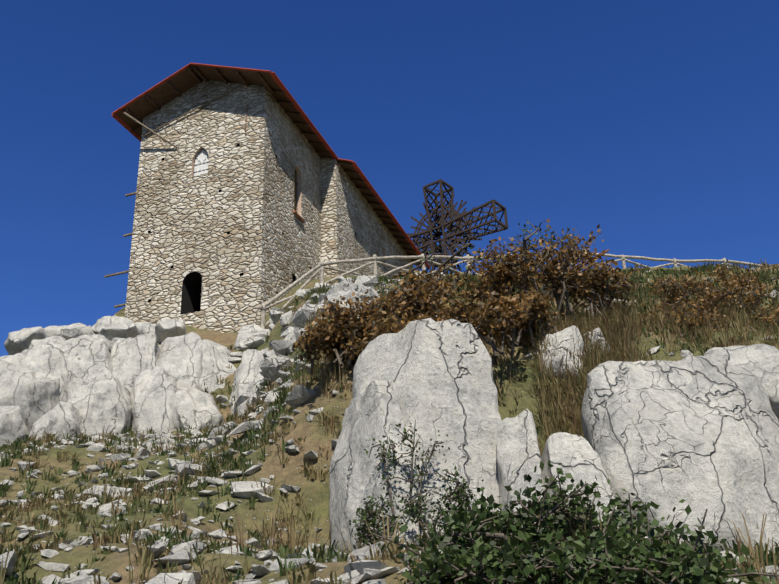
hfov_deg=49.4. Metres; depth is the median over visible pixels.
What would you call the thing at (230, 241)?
chapel walls
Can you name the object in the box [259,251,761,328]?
rustic fence
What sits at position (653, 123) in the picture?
sky
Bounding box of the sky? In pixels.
[0,0,778,356]
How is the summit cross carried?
on the ground
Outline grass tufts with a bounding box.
[0,259,778,583]
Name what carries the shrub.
on the ground
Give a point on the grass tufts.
(620, 325)
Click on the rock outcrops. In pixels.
(699, 434)
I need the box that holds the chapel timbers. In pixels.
[104,83,247,307]
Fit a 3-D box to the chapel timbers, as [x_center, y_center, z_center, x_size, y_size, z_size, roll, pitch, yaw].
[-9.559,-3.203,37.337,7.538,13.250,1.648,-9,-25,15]
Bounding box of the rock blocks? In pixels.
[88,271,445,420]
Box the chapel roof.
[111,63,429,267]
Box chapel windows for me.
[193,148,304,222]
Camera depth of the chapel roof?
40.12 m
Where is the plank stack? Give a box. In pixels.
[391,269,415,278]
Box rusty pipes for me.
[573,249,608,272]
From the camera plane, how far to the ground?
11.36 m
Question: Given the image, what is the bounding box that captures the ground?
[0,264,778,583]
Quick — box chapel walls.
[125,80,412,332]
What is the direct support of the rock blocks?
on the ground
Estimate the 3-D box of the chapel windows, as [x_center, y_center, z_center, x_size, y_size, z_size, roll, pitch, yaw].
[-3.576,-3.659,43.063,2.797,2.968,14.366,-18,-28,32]
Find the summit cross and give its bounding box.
[406,179,507,274]
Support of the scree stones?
on the ground
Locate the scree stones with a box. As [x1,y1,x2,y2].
[0,266,778,583]
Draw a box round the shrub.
[290,218,778,583]
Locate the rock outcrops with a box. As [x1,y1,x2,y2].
[0,298,778,552]

